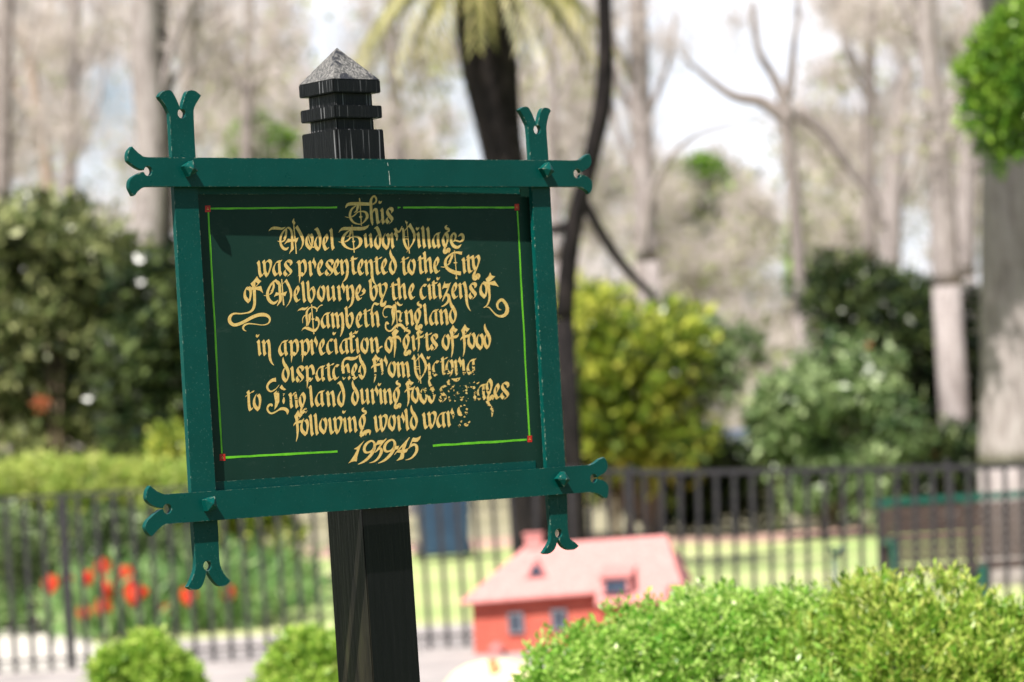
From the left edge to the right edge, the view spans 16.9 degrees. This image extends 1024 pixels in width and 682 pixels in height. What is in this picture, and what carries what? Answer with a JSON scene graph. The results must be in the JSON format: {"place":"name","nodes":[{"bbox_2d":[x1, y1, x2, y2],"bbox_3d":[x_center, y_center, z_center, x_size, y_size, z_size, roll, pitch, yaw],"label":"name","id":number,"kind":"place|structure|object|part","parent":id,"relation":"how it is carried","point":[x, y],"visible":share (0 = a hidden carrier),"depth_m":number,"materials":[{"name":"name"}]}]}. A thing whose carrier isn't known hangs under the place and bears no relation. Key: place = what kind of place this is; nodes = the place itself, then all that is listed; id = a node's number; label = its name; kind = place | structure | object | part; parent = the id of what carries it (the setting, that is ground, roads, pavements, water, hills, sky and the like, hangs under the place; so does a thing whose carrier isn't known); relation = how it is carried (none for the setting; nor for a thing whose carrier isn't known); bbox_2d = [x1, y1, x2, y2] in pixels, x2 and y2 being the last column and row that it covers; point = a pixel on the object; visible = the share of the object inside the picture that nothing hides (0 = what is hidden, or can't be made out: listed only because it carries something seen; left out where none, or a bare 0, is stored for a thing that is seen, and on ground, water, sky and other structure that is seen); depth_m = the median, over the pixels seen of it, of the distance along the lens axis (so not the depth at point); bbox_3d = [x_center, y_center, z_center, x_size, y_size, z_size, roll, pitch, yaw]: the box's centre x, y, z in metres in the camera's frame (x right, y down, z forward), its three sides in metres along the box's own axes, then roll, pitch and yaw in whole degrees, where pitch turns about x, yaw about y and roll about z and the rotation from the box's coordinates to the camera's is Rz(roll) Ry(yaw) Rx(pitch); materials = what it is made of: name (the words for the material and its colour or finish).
{"place":"outdoors","nodes":[
{"label":"outdoors","id":0,"kind":"place"},
{"bbox_2d":[0,617,110,673],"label":"garden path","id":1,"kind":"structure","parent":0,"point":[41,645],"depth_m":25.86,"materials":[{"name":"beige concrete"}]},
{"bbox_2d":[42,574,64,643],"bbox_3d":[-3.580,2.096,26.750,0.137,0.568,0.373,-3,-2,-27],"label":"tulip","id":2,"kind":"object","parent":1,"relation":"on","point":[53,583],"visible":0.7,"depth_m":26.73,"materials":[{"name":"red plant"}]},
{"bbox_2d":[0,648,624,681],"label":"paving","id":3,"kind":"structure","parent":0,"point":[440,665],"depth_m":22.20,"materials":[{"name":"beige concrete"}]},
{"bbox_2d":[446,658,527,681],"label":"model cottage","id":4,"kind":"structure","parent":3,"relation":"on","point":[494,670],"depth_m":16.90,"materials":[{"name":"ceramic"}]},
{"bbox_2d":[826,544,846,584],"bbox_3d":[1.534,1.387,15.987,0.102,0.882,0.031,-4,-2,14],"label":"garden tap","id":5,"kind":"object","parent":3,"relation":"on","point":[837,553],"visible":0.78,"depth_m":15.99,"materials":[{"name":"green metal"}]},
{"bbox_2d":[28,307,937,488],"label":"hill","id":6,"kind":"structure","parent":0,"point":[735,424],"depth_m":118.37,"materials":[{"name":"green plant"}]},
{"bbox_2d":[11,0,980,312],"label":"sky","id":7,"kind":"structure","parent":0,"point":[706,101],"materials":[{"name":"white"}]},
{"bbox_2d":[0,607,1021,675],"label":"flagstones","id":8,"kind":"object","parent":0,"point":[222,656],"depth_m":24.44,"materials":[{"name":"grey stone"}]},
{"bbox_2d":[0,459,1023,672],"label":"iron fence","id":9,"kind":"object","parent":8,"relation":"on","point":[71,657],"visible":0.42,"depth_m":23.36,"materials":[{"name":"black metal"}]},
{"bbox_2d":[873,491,1021,609],"bbox_3d":[3.406,1.599,25.229,1.400,0.949,0.502,-3,-2,-3],"label":"park bench","id":10,"kind":"object","parent":8,"relation":"on","point":[888,546],"visible":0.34,"depth_m":25.39,"materials":[{"name":"green paint"}]},
{"bbox_2d":[0,530,1022,644],"bbox_3d":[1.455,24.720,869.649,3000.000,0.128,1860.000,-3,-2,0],"label":"ground","id":11,"kind":"structure","parent":0,"point":[690,564],"depth_m":34.74,"materials":[{"name":"green plant"}]},
{"bbox_2d":[0,188,115,591],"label":"tall shrub","id":12,"kind":"object","parent":11,"relation":"on","point":[26,334],"visible":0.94,"depth_m":36.30,"materials":[{"name":"green plant"}]},
{"bbox_2d":[30,394,50,412],"bbox_3d":[-4.857,0.644,35.522,0.209,0.206,0.222,-4,-2,19],"label":"flower head","id":13,"kind":"object","parent":12,"relation":"attached to","point":[44,401],"visible":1,"depth_m":35.49},
{"bbox_2d":[54,575,79,637],"bbox_3d":[-3.441,2.106,27.168,0.393,0.554,0.234,-3,-2,0],"label":"tulip","id":14,"kind":"object","parent":11,"relation":"on","point":[62,632],"visible":0.15,"depth_m":27.12,"materials":[{"name":"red plant"}]},
{"bbox_2d":[0,180,157,490],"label":"tall shrub","id":15,"kind":"object","parent":11,"relation":"on","point":[114,238],"visible":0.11,"depth_m":37.19,"materials":[{"name":"green plant"}]},
{"bbox_2d":[63,602,96,640],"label":"tulip","id":16,"kind":"object","parent":11,"relation":"on","point":[78,628],"visible":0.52,"depth_m":26.74,"materials":[{"name":"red plant"}]},
{"bbox_2d":[74,570,93,638],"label":"tulip","id":17,"kind":"object","parent":11,"relation":"on","point":[89,575],"visible":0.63,"depth_m":27.07,"materials":[{"name":"red plant"}]},
{"bbox_2d":[90,608,100,639],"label":"tulip","id":18,"kind":"object","parent":11,"relation":"on","point":[95,635],"visible":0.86,"depth_m":27.02,"materials":[{"name":"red plant"}]},
{"bbox_2d":[0,499,191,633],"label":"leafy shrub","id":19,"kind":"object","parent":11,"relation":"on","point":[88,540],"visible":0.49,"depth_m":28.34,"materials":[{"name":"green plant"}]},
{"bbox_2d":[94,557,112,638],"bbox_3d":[-3.244,2.040,27.139,0.216,0.661,0.223,-3,-2,0],"label":"tulip","id":20,"kind":"object","parent":11,"relation":"on","point":[104,569],"visible":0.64,"depth_m":27.08,"materials":[{"name":"red plant"}]},
{"bbox_2d":[92,598,116,636],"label":"tulip","id":21,"kind":"object","parent":11,"relation":"on","point":[108,609],"visible":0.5,"depth_m":26.99,"materials":[{"name":"red plant"}]},
{"bbox_2d":[95,575,123,638],"bbox_3d":[-3.174,2.100,27.114,0.268,0.532,0.236,-3,-2,0],"label":"tulip","id":22,"kind":"object","parent":11,"relation":"on","point":[108,590],"visible":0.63,"depth_m":27.07,"materials":[{"name":"red plant"}]},
{"bbox_2d":[0,447,226,629],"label":"lime hedge","id":23,"kind":"object","parent":11,"relation":"on","point":[65,475],"visible":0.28,"depth_m":29.26,"materials":[{"name":"green plant"}]},
{"bbox_2d":[120,565,133,635],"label":"tulip","id":24,"kind":"object","parent":11,"relation":"on","point":[128,582],"visible":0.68,"depth_m":27.00,"materials":[{"name":"red plant"}]},
{"bbox_2d":[79,235,183,476],"bbox_3d":[-3.319,0.743,34.919,2.087,3.746,2.050,-3,-2,0],"label":"tall shrub","id":25,"kind":"object","parent":11,"relation":"on","point":[143,347],"visible":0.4,"depth_m":34.63,"materials":[{"name":"green plant"}]},
{"bbox_2d":[123,582,152,628],"bbox_3d":[-2.900,2.110,26.824,0.156,0.465,0.338,-5,-2,41],"label":"tulip","id":26,"kind":"object","parent":11,"relation":"on","point":[129,593],"visible":0.72,"depth_m":26.77,"materials":[{"name":"red plant"}]},
{"bbox_2d":[127,587,161,626],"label":"tulip","id":27,"kind":"object","parent":11,"relation":"on","point":[145,591],"visible":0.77,"depth_m":26.79,"materials":[{"name":"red plant"}]},
{"bbox_2d":[129,0,191,256],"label":"plane tree","id":28,"kind":"object","parent":11,"relation":"on","point":[150,80],"visible":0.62,"depth_m":41.85,"materials":[{"name":"grey plant"}]},
{"bbox_2d":[140,416,186,484],"bbox_3d":[-2.937,1.559,30.488,0.741,1.839,1.471,-3,-2,0],"label":"leafy shrub","id":29,"kind":"object","parent":11,"relation":"on","point":[169,441],"visible":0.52,"depth_m":30.09,"materials":[{"name":"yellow plant"}]},
{"bbox_2d":[0,527,332,635],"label":"flower bed leaves","id":30,"kind":"object","parent":11,"relation":"on","point":[236,582],"visible":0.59,"depth_m":27.60,"materials":[{"name":"green plant"}]},
{"bbox_2d":[159,601,182,633],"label":"tulip","id":31,"kind":"object","parent":11,"relation":"on","point":[168,623],"visible":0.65,"depth_m":27.11,"materials":[{"name":"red plant"}]},
{"bbox_2d":[177,587,202,634],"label":"tulip","id":32,"kind":"object","parent":11,"relation":"on","point":[185,597],"visible":0.76,"depth_m":26.97,"materials":[{"name":"red plant"}]},
{"bbox_2d":[219,585,243,630],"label":"tulip","id":33,"kind":"object","parent":11,"relation":"on","point":[240,622],"visible":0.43,"depth_m":27.19,"materials":[{"name":"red plant"}]},
{"bbox_2d":[218,515,311,605],"bbox_3d":[-2.432,1.676,30.951,1.322,1.579,1.456,-3,-2,0],"label":"leafy shrub","id":34,"kind":"object","parent":11,"relation":"on","point":[232,526],"visible":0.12,"depth_m":30.57,"materials":[{"name":"green plant"}]},
{"bbox_2d":[414,501,471,560],"bbox_3d":[-0.807,2.032,40.015,0.710,1.040,0.780,-3,-2,-4],"label":"wheelie bin","id":35,"kind":"object","parent":11,"relation":"on","point":[448,526],"visible":0.4,"depth_m":39.71,"materials":[{"name":"blue plastic"}]},
{"bbox_2d":[354,0,631,552],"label":"palm tree","id":36,"kind":"object","parent":11,"relation":"on","point":[485,33],"visible":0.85,"depth_m":33.78,"materials":[{"name":"green plant"}]},
{"bbox_2d":[552,0,656,540],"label":"black tree","id":37,"kind":"object","parent":11,"relation":"on","point":[570,228],"visible":0.88,"depth_m":32.92,"materials":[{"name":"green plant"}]},
{"bbox_2d":[977,0,1023,585],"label":"gum tree","id":38,"kind":"object","parent":11,"relation":"on","point":[1001,420],"visible":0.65,"depth_m":29.75,"materials":[{"name":"grey plant"}]},
{"bbox_2d":[946,0,1023,181],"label":"climbing ivy","id":39,"kind":"object","parent":38,"relation":"attached to","point":[999,43],"visible":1,"depth_m":26.39,"materials":[{"name":"green plant"}]},
{"bbox_2d":[460,532,692,655],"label":"model house","id":40,"kind":"structure","parent":0,"point":[527,591],"depth_m":22.26,"materials":[{"name":"brick"}]},
{"bbox_2d":[507,612,523,633],"bbox_3d":[0.021,1.825,22.264,0.101,0.133,0.018,-4,-2,9],"label":"window","id":41,"kind":"structure","parent":40,"relation":"in","point":[515,620],"depth_m":22.26,"materials":[{"name":"grey glass"}]},
{"bbox_2d":[551,609,566,629],"bbox_3d":[0.300,1.800,22.220,0.101,0.133,0.018,-4,-2,9],"label":"window","id":42,"kind":"structure","parent":40,"relation":"in","point":[557,615],"depth_m":22.22,"materials":[{"name":"grey glass"}]},
{"bbox_2d":[237,493,928,548],"bbox_3d":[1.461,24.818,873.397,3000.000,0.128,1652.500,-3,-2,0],"label":"woodland floor","id":43,"kind":"structure","parent":0,"point":[503,518],"depth_m":53.94,"materials":[{"name":"green plant"}]},
{"bbox_2d":[0,0,94,488],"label":"bare tree","id":44,"kind":"object","parent":43,"relation":"on","point":[8,19],"visible":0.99,"depth_m":53.89,"materials":[{"name":"grey plant"}]},
{"bbox_2d":[12,0,105,450],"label":"bare tree","id":45,"kind":"object","parent":43,"relation":"on","point":[47,175],"visible":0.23,"depth_m":65.89,"materials":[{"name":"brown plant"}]},
{"bbox_2d":[13,0,131,488],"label":"bare tree","id":46,"kind":"object","parent":43,"relation":"on","point":[72,95],"visible":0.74,"depth_m":61.89,"materials":[{"name":"grey plant"}]},
{"bbox_2d":[108,0,272,157],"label":"bare tree","id":47,"kind":"object","parent":43,"relation":"on","point":[210,93],"visible":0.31,"depth_m":50.04,"materials":[{"name":"grey plant"}]},
{"bbox_2d":[196,62,263,146],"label":"round tree","id":48,"kind":"object","parent":43,"relation":"on","point":[216,120],"visible":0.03,"depth_m":109.50,"materials":[{"name":"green plant"}]},
{"bbox_2d":[195,0,322,529],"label":"bare tree","id":49,"kind":"object","parent":43,"relation":"on","point":[247,114],"visible":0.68,"depth_m":59.92,"materials":[{"name":"grey plant"}]},
{"bbox_2d":[220,107,300,157],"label":"round tree","id":50,"kind":"object","parent":43,"relation":"on","point":[289,138],"visible":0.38,"depth_m":83.54,"materials":[{"name":"green plant"}]},
{"bbox_2d":[318,0,458,513],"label":"bare tree","id":51,"kind":"object","parent":43,"relation":"on","point":[396,127],"visible":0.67,"depth_m":65.67,"materials":[{"name":"beige plant"}]},
{"bbox_2d":[11,0,980,466],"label":"woodland","id":52,"kind":"object","parent":43,"relation":"on","point":[703,254],"visible":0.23,"depth_m":87.75,"materials":[{"name":"beige plant"}]},
{"bbox_2d":[516,0,622,283],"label":"bare tree","id":53,"kind":"object","parent":43,"relation":"on","point":[554,130],"visible":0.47,"depth_m":59.91,"materials":[{"name":"beige plant"}]},
{"bbox_2d":[559,0,735,306],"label":"bare tree","id":54,"kind":"object","parent":43,"relation":"on","point":[640,104],"visible":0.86,"depth_m":54.86,"materials":[{"name":"grey plant"}]},
{"bbox_2d":[616,285,770,529],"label":"leafy shrub","id":55,"kind":"object","parent":43,"relation":"on","point":[727,354],"visible":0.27,"depth_m":48.56,"materials":[{"name":"green plant"}]},
{"bbox_2d":[655,147,734,312],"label":"round tree","id":56,"kind":"object","parent":43,"relation":"on","point":[716,163],"visible":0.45,"depth_m":89.58,"materials":[{"name":"green plant"}]},
{"bbox_2d":[671,0,888,518],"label":"bare tree","id":57,"kind":"object","parent":43,"relation":"on","point":[782,113],"visible":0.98,"depth_m":51.93,"materials":[{"name":"grey plant"}]},
{"bbox_2d":[778,186,861,346],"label":"round tree","id":58,"kind":"object","parent":43,"relation":"on","point":[787,262],"visible":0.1,"depth_m":95.99,"materials":[{"name":"green plant"}]},
{"bbox_2d":[805,0,949,412],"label":"bare tree","id":59,"kind":"object","parent":43,"relation":"on","point":[868,174],"visible":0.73,"depth_m":57.94,"materials":[{"name":"grey plant"}]},
{"bbox_2d":[786,243,979,517],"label":"tall shrub","id":60,"kind":"object","parent":43,"relation":"on","point":[894,301],"visible":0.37,"depth_m":48.61,"materials":[{"name":"green plant"}]},
{"bbox_2d":[824,0,979,267],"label":"bare tree","id":61,"kind":"object","parent":43,"relation":"on","point":[890,198],"visible":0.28,"depth_m":63.86,"materials":[{"name":"beige plant"}]},
{"bbox_2d":[850,0,980,514],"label":"bare tree","id":62,"kind":"object","parent":43,"relation":"on","point":[939,136],"visible":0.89,"depth_m":47.87,"materials":[{"name":"grey plant"}]},
{"bbox_2d":[890,0,980,413],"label":"bare tree","id":63,"kind":"object","parent":43,"relation":"on","point":[966,186],"visible":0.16,"depth_m":69.83,"materials":[{"name":"beige plant"}]},
{"bbox_2d":[231,520,979,559],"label":"soil","id":64,"kind":"structure","parent":0,"point":[725,537],"depth_m":45.16,"materials":[{"name":"brown soil"}]},
{"bbox_2d":[82,0,257,255],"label":"bare tree","id":65,"kind":"object","parent":64,"relation":"on","point":[165,23],"visible":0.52,"depth_m":43.92,"materials":[{"name":"black plant"}]},
{"bbox_2d":[555,270,734,538],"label":"leafy shrub","id":66,"kind":"object","parent":64,"relation":"on","point":[615,412],"visible":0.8,"depth_m":44.71,"materials":[{"name":"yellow plant"}]},
{"bbox_2d":[635,117,765,535],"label":"bare tree","id":67,"kind":"object","parent":64,"relation":"on","point":[642,274],"visible":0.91,"depth_m":45.94,"materials":[{"name":"plant"}]},
{"bbox_2d":[557,421,870,533],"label":"leafy shrub","id":68,"kind":"object","parent":64,"relation":"on","point":[734,455],"visible":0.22,"depth_m":46.61,"materials":[{"name":"green plant"}]},
{"bbox_2d":[738,319,939,537],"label":"weeping shrub","id":69,"kind":"object","parent":64,"relation":"on","point":[805,411],"visible":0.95,"depth_m":43.13,"materials":[{"name":"green plant"}]},
{"bbox_2d":[859,412,978,525],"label":"leafy shrub","id":70,"kind":"object","parent":64,"relation":"on","point":[956,444],"visible":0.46,"depth_m":45.49,"materials":[{"name":"green plant"}]},
{"bbox_2d":[706,428,750,448],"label":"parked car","id":71,"kind":"object","parent":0,"point":[739,431],"depth_m":61.21,"materials":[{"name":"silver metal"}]},
{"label":"side window","id":72,"kind":"part","parent":71,"relation":"part of","materials":[{"name":"grey glass"}]},
{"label":"turf","id":73,"kind":"structure","parent":0,"visible":0},
{"bbox_2d":[77,624,210,681],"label":"round bush","id":74,"kind":"object","parent":73,"relation":"on","point":[153,653],"visible":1,"depth_m":13.89,"materials":[{"name":"green plant"}]},
{"bbox_2d":[245,619,338,681],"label":"round bush","id":75,"kind":"object","parent":73,"relation":"on","point":[301,653],"visible":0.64,"depth_m":12.88,"materials":[{"name":"green plant"}]},
{"bbox_2d":[124,48,608,681],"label":"notice sign","id":76,"kind":"object","parent":73,"relation":"on","point":[368,344],"visible":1,"depth_m":6.03,"materials":[{"name":"teal paint"}]},
{"bbox_2d":[509,575,914,681],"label":"box shrub","id":77,"kind":"object","parent":73,"relation":"on","point":[695,638],"visible":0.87,"depth_m":8.41,"materials":[{"name":"green plant"}]},
{"bbox_2d":[731,557,1023,681],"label":"golden cypress","id":78,"kind":"object","parent":73,"relation":"on","point":[929,640],"visible":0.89,"depth_m":8.27,"materials":[{"name":"green plant"}]}
]}

